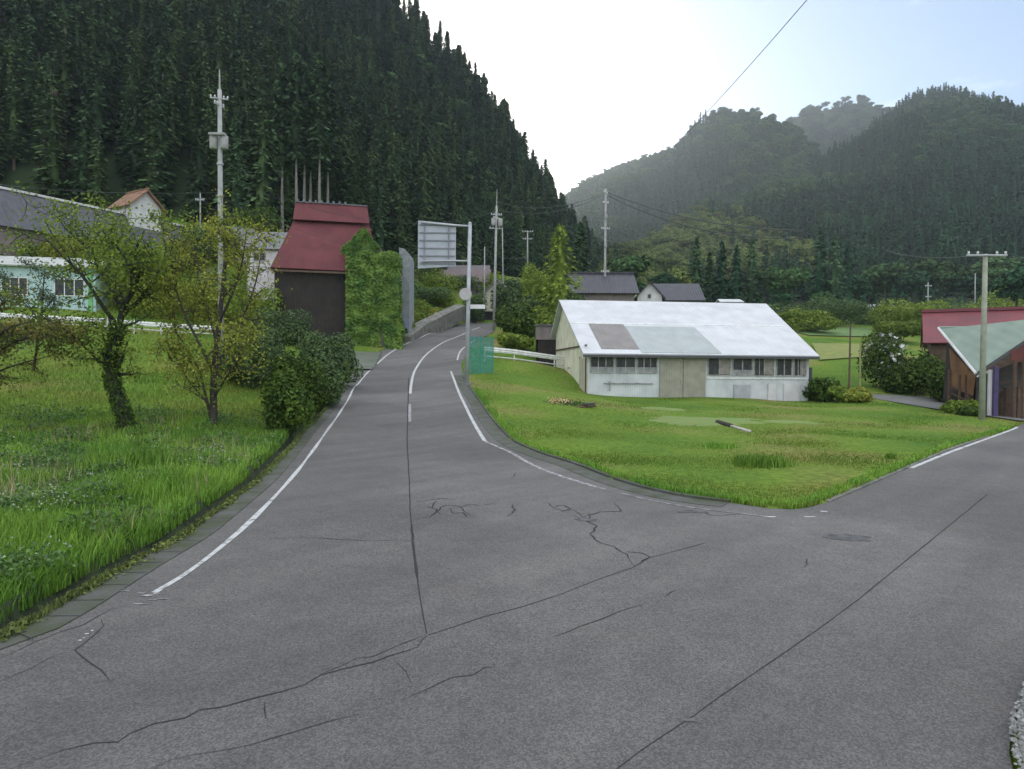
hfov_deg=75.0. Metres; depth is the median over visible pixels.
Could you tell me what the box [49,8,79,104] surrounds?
cedar tree
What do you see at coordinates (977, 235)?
cedar tree
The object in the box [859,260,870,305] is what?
cedar tree
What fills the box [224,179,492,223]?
overhead wire
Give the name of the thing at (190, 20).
cedar tree
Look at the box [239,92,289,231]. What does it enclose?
cedar tree
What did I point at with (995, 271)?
broadleaf tree
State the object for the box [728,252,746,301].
cedar tree
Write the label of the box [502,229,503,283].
utility pole
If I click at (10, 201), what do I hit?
long building
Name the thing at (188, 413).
meadow grass
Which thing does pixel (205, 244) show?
shrub
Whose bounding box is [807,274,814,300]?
cedar tree
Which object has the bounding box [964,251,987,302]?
cedar tree
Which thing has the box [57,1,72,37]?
cedar tree
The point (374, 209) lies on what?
cedar tree
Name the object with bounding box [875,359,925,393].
shrub
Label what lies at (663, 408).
bare ground
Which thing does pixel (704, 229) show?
overhead wire
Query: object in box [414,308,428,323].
shrub
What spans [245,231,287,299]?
house
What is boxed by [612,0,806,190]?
overhead wire
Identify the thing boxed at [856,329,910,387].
flowering tree
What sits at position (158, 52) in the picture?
cedar tree
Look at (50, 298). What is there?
young tree
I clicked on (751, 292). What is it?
cedar tree
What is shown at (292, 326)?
shrub
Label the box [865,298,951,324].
shrub
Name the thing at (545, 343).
shed
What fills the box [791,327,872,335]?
paddy field
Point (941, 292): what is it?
cedar tree
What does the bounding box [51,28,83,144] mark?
cedar tree
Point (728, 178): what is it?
hill
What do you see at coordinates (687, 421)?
bare ground
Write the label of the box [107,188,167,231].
storehouse
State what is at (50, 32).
cedar tree
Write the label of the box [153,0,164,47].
cedar tree
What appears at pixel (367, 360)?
side lane
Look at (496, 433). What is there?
concrete gutter
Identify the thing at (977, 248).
cedar tree
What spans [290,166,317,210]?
cedar tree
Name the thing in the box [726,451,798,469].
grass tuft
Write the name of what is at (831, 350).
paddy field
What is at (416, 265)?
shrub
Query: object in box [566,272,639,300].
house
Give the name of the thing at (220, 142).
utility pole
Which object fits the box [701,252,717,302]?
cedar tree
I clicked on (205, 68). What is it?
cedar tree
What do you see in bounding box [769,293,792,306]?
broadleaf tree
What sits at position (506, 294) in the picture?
shrub
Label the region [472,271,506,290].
shrub
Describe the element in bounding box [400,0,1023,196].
sky
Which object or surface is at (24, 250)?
shrub
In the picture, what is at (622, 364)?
window
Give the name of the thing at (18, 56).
cedar tree
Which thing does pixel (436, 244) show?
road sign
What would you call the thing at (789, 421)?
bare ground
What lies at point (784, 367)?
window
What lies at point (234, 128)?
cedar tree
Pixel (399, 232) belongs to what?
cedar tree
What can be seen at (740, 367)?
window
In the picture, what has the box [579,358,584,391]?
side door
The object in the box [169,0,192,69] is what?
cedar tree
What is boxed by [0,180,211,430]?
persimmon tree
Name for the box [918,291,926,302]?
cedar tree
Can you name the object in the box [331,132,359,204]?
cedar tree
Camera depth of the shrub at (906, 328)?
77.77 m
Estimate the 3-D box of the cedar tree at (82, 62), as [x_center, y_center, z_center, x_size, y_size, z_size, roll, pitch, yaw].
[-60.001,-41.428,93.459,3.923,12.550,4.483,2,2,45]
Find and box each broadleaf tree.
[606,254,654,276]
[634,281,644,294]
[647,273,678,283]
[754,266,782,304]
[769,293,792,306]
[804,292,832,304]
[839,275,873,300]
[860,262,908,300]
[866,274,891,303]
[895,270,934,301]
[912,258,973,307]
[940,271,981,302]
[964,256,1023,301]
[988,266,1022,302]
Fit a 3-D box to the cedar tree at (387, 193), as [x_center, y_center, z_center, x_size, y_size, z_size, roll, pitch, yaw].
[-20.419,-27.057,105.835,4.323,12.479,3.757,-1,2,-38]
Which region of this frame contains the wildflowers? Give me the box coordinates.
[0,428,257,561]
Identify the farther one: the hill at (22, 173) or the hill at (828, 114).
the hill at (828, 114)
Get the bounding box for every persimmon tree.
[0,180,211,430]
[0,274,108,397]
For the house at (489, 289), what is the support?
on the ground at (562, 381)
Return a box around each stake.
[848,324,851,388]
[859,343,862,386]
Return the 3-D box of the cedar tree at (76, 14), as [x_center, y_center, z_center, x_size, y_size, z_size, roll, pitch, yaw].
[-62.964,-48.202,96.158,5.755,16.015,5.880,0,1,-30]
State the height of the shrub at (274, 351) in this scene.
3.572 m
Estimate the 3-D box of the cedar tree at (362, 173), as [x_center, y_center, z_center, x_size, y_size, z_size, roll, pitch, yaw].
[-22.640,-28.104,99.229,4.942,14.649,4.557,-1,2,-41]
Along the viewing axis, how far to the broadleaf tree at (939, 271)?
138.83 m
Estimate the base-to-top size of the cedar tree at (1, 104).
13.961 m
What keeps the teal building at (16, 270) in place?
on the ground at (562, 381)
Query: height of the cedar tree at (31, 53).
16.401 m
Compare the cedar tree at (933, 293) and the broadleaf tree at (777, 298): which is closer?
the broadleaf tree at (777, 298)
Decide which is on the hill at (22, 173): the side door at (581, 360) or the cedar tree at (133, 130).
the cedar tree at (133, 130)
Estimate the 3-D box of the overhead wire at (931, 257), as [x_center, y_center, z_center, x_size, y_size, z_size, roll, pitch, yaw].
[27.906,-9.173,46.251,0.037,5.395,29.913,1,1,23]
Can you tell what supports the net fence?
on the ground at (562, 381)
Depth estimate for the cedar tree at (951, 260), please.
175.47 m
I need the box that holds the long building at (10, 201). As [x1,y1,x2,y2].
[0,186,186,256]
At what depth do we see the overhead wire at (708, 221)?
66.32 m
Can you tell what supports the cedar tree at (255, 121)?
on the hill at (22, 173)
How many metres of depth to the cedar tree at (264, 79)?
97.70 m
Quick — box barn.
[550,300,819,400]
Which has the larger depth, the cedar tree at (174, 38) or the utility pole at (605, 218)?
the cedar tree at (174, 38)
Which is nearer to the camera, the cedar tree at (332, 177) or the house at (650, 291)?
the house at (650, 291)
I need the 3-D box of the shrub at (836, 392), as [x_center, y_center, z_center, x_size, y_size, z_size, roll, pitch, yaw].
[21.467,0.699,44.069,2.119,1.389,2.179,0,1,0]
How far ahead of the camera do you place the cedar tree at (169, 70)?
91.63 m
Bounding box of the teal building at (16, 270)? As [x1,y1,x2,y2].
[0,256,118,311]
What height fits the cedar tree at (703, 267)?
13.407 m
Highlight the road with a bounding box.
[0,321,1023,768]
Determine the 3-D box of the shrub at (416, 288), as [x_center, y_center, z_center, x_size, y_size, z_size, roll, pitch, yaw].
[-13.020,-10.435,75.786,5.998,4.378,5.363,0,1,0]
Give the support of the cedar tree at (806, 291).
on the hill at (916, 296)
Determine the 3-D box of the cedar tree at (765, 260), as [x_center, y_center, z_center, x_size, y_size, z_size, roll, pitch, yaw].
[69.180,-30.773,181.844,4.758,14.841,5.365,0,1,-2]
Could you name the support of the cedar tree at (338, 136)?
on the hill at (22, 173)
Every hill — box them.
[0,0,549,281]
[576,117,789,239]
[636,105,1023,304]
[789,104,886,152]
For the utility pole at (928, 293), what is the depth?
119.92 m
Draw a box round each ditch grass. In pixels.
[0,361,347,607]
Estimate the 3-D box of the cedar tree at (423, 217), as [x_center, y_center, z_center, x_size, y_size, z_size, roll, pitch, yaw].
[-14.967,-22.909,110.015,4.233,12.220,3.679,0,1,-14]
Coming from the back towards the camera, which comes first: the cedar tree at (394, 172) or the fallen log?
the cedar tree at (394, 172)
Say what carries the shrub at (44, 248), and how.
on the ground at (562, 381)
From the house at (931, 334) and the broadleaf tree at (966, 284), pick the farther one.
the broadleaf tree at (966, 284)
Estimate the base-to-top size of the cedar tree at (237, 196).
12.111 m
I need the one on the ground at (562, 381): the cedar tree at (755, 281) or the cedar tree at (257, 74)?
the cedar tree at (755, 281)
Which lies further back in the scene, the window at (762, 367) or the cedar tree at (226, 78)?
the cedar tree at (226, 78)
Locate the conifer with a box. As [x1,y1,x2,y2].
[529,224,584,324]
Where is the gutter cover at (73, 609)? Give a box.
[0,375,353,649]
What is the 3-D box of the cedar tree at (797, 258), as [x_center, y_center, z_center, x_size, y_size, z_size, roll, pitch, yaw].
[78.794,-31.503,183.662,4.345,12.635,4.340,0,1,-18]
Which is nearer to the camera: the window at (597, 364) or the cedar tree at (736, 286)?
the window at (597, 364)
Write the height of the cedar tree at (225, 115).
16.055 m
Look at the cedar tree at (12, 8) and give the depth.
95.53 m
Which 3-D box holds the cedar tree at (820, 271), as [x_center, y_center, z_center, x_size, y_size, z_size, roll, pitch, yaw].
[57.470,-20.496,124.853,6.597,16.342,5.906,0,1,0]
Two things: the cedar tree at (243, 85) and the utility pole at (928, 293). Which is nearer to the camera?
the cedar tree at (243, 85)
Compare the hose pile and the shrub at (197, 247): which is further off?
the shrub at (197, 247)
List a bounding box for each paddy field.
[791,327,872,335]
[812,343,870,359]
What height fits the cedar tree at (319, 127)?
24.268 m
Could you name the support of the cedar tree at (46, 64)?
on the hill at (22, 173)
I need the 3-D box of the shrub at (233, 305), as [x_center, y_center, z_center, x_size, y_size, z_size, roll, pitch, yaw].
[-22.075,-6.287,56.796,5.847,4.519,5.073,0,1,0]
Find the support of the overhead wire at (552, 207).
attached to the utility pole at (605, 218)
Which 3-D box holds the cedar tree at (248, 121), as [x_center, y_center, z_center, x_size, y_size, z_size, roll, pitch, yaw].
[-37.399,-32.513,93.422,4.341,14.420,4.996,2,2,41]
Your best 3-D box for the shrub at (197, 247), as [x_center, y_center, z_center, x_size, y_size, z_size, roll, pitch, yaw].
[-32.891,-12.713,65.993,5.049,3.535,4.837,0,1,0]
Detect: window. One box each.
[1,277,27,294]
[54,278,84,296]
[253,252,265,260]
[475,286,482,293]
[590,357,613,372]
[615,357,635,372]
[637,358,657,372]
[707,358,730,375]
[732,359,752,375]
[754,359,773,375]
[776,359,792,375]
[793,359,806,375]
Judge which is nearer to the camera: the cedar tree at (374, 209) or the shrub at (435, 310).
the shrub at (435, 310)
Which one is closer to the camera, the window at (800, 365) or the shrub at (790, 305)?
the window at (800, 365)
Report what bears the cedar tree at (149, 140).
on the hill at (22, 173)
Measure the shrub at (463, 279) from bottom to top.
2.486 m
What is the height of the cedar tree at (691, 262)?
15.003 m
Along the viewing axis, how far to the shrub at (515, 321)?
62.53 m
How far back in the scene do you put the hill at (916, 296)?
201.26 m
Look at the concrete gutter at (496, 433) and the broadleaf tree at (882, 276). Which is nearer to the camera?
the concrete gutter at (496, 433)
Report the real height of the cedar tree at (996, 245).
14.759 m
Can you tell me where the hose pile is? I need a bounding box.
[573,403,595,407]
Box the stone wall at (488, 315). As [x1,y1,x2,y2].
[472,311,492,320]
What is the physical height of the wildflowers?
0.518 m
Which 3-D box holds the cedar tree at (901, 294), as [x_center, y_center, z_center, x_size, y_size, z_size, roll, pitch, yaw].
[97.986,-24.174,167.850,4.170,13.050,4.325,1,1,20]
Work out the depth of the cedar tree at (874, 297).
170.38 m
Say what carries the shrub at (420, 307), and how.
on the ground at (562, 381)
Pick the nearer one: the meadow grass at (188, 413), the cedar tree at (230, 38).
the meadow grass at (188, 413)
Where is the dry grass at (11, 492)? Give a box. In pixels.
[0,412,277,546]
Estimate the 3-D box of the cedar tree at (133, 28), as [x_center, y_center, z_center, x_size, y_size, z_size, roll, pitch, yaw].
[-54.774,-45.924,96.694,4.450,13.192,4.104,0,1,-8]
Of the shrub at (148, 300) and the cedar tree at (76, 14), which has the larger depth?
the cedar tree at (76, 14)
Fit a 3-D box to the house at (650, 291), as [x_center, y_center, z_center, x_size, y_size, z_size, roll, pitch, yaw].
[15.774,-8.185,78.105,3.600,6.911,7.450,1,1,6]
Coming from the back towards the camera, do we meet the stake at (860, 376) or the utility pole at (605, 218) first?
the utility pole at (605, 218)
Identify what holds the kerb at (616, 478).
on the road
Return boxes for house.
[227,226,258,264]
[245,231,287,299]
[270,199,371,342]
[441,270,491,294]
[447,265,489,269]
[481,279,505,310]
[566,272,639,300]
[634,281,666,301]
[654,284,705,301]
[920,306,1023,390]
[937,320,1023,418]
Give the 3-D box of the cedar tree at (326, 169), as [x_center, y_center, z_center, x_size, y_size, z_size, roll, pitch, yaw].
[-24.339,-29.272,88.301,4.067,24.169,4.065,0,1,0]
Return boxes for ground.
[0,217,1023,768]
[640,407,686,410]
[649,416,765,425]
[764,420,822,423]
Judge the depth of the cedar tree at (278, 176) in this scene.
93.19 m
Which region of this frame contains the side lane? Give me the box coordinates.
[348,351,380,368]
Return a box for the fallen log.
[715,420,750,431]
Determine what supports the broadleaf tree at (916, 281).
on the ground at (562, 381)
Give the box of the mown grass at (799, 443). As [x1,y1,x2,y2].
[471,352,1023,509]
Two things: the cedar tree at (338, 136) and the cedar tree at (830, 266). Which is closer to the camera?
the cedar tree at (338, 136)
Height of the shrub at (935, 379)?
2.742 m
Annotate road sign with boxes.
[418,220,484,385]
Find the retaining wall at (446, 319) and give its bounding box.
[402,304,464,341]
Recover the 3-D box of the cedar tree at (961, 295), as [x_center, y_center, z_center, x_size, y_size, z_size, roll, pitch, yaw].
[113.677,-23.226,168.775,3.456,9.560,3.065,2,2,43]
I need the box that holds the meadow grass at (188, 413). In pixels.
[0,317,304,435]
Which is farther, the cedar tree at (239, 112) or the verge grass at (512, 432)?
the cedar tree at (239, 112)
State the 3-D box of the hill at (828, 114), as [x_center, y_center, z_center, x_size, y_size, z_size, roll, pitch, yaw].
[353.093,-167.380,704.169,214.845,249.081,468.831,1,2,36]
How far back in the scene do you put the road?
6.52 m
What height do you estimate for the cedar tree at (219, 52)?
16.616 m
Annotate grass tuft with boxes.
[65,440,199,476]
[689,440,749,449]
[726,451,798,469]
[884,453,896,458]
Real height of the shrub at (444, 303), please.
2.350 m
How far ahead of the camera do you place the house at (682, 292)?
81.11 m
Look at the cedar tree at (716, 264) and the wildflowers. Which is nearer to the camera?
the wildflowers
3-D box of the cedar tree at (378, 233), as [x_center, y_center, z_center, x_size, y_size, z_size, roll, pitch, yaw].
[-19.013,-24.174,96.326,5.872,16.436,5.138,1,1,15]
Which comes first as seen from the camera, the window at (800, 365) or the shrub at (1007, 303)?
the window at (800, 365)
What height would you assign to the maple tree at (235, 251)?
8.692 m
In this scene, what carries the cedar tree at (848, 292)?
on the ground at (562, 381)
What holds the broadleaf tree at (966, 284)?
on the ground at (562, 381)
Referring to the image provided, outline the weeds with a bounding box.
[0,396,283,594]
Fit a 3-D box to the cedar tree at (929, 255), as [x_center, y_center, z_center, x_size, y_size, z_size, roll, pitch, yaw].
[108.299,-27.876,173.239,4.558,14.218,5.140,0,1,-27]
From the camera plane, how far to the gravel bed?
4.52 m
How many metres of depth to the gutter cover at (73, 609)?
8.40 m
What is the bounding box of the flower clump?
[543,396,601,405]
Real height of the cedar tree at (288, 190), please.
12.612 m
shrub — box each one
[0,240,59,256]
[37,235,105,257]
[100,260,165,305]
[125,267,226,319]
[150,237,202,271]
[178,223,243,260]
[191,267,247,312]
[212,321,290,388]
[223,204,281,231]
[224,285,285,329]
[250,306,314,345]
[259,368,315,437]
[270,349,329,411]
[295,329,363,382]
[297,352,347,410]
[398,251,442,280]
[414,275,424,300]
[414,286,454,303]
[414,299,430,313]
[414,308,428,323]
[415,268,466,293]
[425,305,443,315]
[428,292,458,307]
[445,274,479,290]
[460,290,486,322]
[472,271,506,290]
[481,277,536,301]
[490,280,521,326]
[494,301,536,337]
[496,332,534,349]
[505,294,543,315]
[519,262,552,306]
[527,305,555,336]
[565,294,585,299]
[768,301,821,319]
[776,308,842,330]
[799,296,870,325]
[802,377,840,401]
[818,385,847,401]
[838,298,910,324]
[840,386,872,402]
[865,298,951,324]
[868,319,920,341]
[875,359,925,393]
[886,350,944,395]
[919,336,929,387]
[926,365,944,401]
[934,296,1002,308]
[939,399,978,412]
[953,406,985,415]
[955,286,1023,308]
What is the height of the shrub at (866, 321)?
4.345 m
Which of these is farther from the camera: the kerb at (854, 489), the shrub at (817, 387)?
the shrub at (817, 387)
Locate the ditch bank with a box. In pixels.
[0,406,323,628]
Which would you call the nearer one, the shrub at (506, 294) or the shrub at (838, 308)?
the shrub at (506, 294)
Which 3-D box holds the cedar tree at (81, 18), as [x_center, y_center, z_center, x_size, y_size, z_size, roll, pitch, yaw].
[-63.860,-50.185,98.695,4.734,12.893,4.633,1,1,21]
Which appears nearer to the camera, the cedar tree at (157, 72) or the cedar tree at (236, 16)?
the cedar tree at (157, 72)
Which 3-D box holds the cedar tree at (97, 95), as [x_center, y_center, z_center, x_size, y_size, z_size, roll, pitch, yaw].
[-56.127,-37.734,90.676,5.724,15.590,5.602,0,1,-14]
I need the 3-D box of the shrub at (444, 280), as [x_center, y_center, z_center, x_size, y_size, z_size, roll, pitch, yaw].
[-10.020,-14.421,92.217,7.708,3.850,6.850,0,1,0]
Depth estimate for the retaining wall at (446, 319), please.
72.14 m
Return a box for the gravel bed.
[1019,700,1023,752]
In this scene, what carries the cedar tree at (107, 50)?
on the hill at (22, 173)
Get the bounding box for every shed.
[399,248,413,332]
[534,324,555,366]
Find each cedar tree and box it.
[0,0,9,22]
[0,0,25,79]
[0,0,40,41]
[0,35,27,123]
[0,57,5,132]
[0,79,28,170]
[0,109,8,179]
[2,35,33,129]
[4,13,42,123]
[13,0,43,61]
[22,57,43,138]
[22,68,71,175]
[26,52,71,163]
[39,11,71,94]
[42,0,69,49]
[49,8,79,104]
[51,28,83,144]
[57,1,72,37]
[61,0,87,94]
[70,44,91,124]
[71,2,87,50]
[74,49,119,151]
[88,23,122,131]
[110,28,124,115]
[113,55,143,117]
[115,78,140,156]
[117,22,147,94]
[117,91,142,189]
[121,29,149,106]
[129,76,174,185]
[130,105,179,207]
[138,93,181,214]
[142,48,166,111]
[143,55,177,134]
[149,6,178,74]
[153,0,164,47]
[156,73,187,178]
[159,50,191,164]
[164,40,183,119]
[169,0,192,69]
[169,33,186,104]
[175,22,191,105]
[176,73,202,157]
[179,19,215,94]
[184,4,195,60]
[188,77,217,186]
[195,52,214,141]
[202,107,227,215]
[206,95,231,189]
[208,16,234,90]
[210,67,231,122]
[212,114,251,206]
[212,136,254,225]
[214,146,234,217]
[221,70,233,125]
[223,26,238,96]
[226,55,258,138]
[226,89,242,139]
[228,4,252,78]
[228,50,255,119]
[235,109,254,208]
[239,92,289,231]
[241,101,257,192]
[249,89,271,172]
[250,59,262,117]
[251,122,284,224]
[253,74,273,158]
[267,62,294,231]
[271,130,283,208]
[275,165,298,231]
[281,52,311,200]
[290,62,318,200]
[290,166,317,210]
[292,160,302,182]
[299,71,324,201]
[305,53,335,201]
[312,164,332,202]
[314,71,344,202]
[325,138,340,202]
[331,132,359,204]
[333,125,341,196]
[334,170,356,203]
[352,147,371,215]
[362,145,377,226]
[367,160,397,251]
[370,187,387,243]
[383,175,392,244]
[386,163,411,248]
[387,170,414,253]
[404,194,415,256]
[414,213,426,260]
[568,222,590,271]
[687,248,694,272]
[689,235,707,301]
[700,258,706,290]
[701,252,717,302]
[707,241,732,302]
[712,249,726,295]
[727,244,746,302]
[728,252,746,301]
[741,237,764,303]
[746,254,761,303]
[758,245,770,296]
[766,291,774,304]
[780,245,788,268]
[780,250,788,292]
[786,256,799,304]
[793,247,803,287]
[794,260,801,297]
[799,254,810,296]
[801,258,811,299]
[805,231,831,302]
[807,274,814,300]
[824,235,848,317]
[827,253,831,289]
[838,242,846,267]
[839,243,860,307]
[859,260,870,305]
[870,291,881,303]
[891,245,908,296]
[891,253,896,283]
[896,263,910,301]
[918,250,937,299]
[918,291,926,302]
[929,287,937,304]
[935,285,948,304]
[945,250,958,296]
[954,292,967,304]
[959,247,970,294]
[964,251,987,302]
[966,232,976,267]
[970,231,984,261]
[972,238,982,289]
[992,235,1000,253]
[999,243,1005,259]
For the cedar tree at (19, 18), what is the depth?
99.01 m
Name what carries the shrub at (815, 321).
on the ground at (562, 381)
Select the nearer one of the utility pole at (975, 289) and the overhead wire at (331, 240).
the overhead wire at (331, 240)
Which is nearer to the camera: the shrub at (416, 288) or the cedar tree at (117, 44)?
the shrub at (416, 288)
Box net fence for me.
[469,337,493,373]
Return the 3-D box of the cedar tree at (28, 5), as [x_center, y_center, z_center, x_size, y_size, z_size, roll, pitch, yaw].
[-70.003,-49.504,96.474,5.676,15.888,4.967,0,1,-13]
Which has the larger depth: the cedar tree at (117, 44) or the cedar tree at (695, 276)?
the cedar tree at (695, 276)
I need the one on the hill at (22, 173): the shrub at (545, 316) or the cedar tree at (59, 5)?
the cedar tree at (59, 5)
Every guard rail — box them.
[0,313,212,334]
[488,347,563,366]
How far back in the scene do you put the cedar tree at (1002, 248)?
178.52 m
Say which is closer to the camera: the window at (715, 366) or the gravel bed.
the gravel bed
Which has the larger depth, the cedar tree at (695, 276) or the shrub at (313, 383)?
the cedar tree at (695, 276)
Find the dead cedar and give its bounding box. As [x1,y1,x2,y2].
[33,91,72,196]
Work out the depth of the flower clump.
33.14 m
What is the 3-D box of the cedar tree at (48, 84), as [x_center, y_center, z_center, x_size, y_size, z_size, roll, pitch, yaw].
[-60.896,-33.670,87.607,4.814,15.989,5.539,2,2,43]
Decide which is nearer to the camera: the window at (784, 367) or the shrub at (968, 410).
the shrub at (968, 410)
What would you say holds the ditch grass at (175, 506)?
on the ditch bank
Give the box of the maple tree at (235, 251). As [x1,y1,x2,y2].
[124,189,292,424]
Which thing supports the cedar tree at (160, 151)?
on the ground at (562, 381)
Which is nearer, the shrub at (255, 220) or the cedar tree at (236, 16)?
the shrub at (255, 220)
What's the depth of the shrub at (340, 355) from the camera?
36.49 m
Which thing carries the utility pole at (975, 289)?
on the ground at (562, 381)
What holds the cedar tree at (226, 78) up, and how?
on the hill at (22, 173)
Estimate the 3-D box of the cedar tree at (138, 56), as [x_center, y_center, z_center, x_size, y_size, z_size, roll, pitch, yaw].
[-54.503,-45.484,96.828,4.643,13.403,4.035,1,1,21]
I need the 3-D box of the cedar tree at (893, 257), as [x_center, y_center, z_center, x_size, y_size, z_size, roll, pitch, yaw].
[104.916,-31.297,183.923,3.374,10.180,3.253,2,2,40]
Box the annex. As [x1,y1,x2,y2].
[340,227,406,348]
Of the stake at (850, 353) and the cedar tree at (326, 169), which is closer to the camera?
the stake at (850, 353)
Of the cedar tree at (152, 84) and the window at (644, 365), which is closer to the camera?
the window at (644, 365)
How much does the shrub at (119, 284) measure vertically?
3.987 m
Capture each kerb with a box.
[461,374,729,502]
[826,436,987,501]
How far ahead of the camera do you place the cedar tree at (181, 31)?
102.50 m
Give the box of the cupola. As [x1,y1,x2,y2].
[715,299,743,302]
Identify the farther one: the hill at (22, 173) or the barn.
the hill at (22, 173)
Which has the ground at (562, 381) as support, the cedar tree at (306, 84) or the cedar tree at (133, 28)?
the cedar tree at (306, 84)
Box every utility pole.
[195,193,203,231]
[208,70,227,345]
[484,246,484,310]
[489,195,502,330]
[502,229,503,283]
[522,230,532,270]
[601,188,609,276]
[925,282,931,304]
[966,251,1007,419]
[974,273,975,302]
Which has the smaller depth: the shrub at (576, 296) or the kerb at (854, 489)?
the kerb at (854, 489)
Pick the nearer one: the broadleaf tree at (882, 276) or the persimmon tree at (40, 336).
the persimmon tree at (40, 336)
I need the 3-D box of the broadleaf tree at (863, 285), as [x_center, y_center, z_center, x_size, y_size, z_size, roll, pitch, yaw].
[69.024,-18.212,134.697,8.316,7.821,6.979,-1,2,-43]
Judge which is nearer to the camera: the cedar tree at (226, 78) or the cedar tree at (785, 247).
the cedar tree at (226, 78)
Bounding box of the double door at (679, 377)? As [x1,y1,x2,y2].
[659,358,705,397]
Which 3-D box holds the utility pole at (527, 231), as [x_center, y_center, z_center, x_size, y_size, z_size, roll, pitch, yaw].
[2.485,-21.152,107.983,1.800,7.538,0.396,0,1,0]
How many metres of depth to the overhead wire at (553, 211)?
74.47 m
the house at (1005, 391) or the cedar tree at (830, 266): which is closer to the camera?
the house at (1005, 391)
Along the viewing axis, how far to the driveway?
43.22 m
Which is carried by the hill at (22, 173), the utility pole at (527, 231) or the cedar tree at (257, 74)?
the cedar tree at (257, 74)
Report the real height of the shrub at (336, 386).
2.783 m
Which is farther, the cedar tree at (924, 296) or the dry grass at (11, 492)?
the cedar tree at (924, 296)
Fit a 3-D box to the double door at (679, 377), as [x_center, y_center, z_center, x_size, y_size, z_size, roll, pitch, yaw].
[11.389,-0.365,44.493,3.250,3.410,0.160,0,1,-6]
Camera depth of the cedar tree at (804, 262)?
178.47 m
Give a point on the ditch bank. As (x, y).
(16, 614)
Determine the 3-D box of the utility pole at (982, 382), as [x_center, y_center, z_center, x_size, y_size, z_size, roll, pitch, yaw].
[23.022,-2.047,32.483,1.902,8.843,0.421,0,1,0]
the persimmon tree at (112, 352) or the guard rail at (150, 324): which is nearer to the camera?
the persimmon tree at (112, 352)
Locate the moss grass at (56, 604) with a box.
[0,351,379,640]
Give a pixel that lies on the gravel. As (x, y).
(1013, 726)
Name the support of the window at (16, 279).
in the teal building at (16, 270)
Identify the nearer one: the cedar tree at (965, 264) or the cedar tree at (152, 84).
the cedar tree at (152, 84)
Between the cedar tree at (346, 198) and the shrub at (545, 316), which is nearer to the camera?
the shrub at (545, 316)
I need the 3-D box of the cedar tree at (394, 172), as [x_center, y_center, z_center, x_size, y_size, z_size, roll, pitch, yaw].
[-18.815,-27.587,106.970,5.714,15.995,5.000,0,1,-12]
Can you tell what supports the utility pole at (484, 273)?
on the ground at (562, 381)
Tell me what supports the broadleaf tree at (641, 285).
on the ground at (562, 381)
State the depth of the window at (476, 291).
99.54 m
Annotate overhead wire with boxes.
[5,185,217,193]
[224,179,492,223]
[224,199,491,255]
[501,193,603,207]
[501,195,602,213]
[608,192,803,230]
[609,196,803,238]
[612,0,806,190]
[888,250,966,257]
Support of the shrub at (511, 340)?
on the ground at (562, 381)
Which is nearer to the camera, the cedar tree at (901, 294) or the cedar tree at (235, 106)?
the cedar tree at (235, 106)
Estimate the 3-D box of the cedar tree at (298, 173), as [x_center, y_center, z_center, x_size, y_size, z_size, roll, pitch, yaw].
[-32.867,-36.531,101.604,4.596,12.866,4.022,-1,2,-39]
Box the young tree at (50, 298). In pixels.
[0,254,78,370]
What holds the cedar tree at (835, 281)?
on the ground at (562, 381)
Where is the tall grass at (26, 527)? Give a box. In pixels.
[0,409,277,603]
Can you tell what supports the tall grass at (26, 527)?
on the ground at (562, 381)
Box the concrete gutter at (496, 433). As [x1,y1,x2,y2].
[453,375,727,506]
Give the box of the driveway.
[872,394,1023,419]
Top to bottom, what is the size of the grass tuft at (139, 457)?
0.757 m
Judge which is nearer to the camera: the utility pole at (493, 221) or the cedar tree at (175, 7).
the utility pole at (493, 221)
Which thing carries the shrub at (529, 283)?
on the ground at (562, 381)
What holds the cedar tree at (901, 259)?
on the hill at (916, 296)
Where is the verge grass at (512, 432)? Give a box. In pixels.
[474,388,1010,508]
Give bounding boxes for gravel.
[1008,681,1023,768]
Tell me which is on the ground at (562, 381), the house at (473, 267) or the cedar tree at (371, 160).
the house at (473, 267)

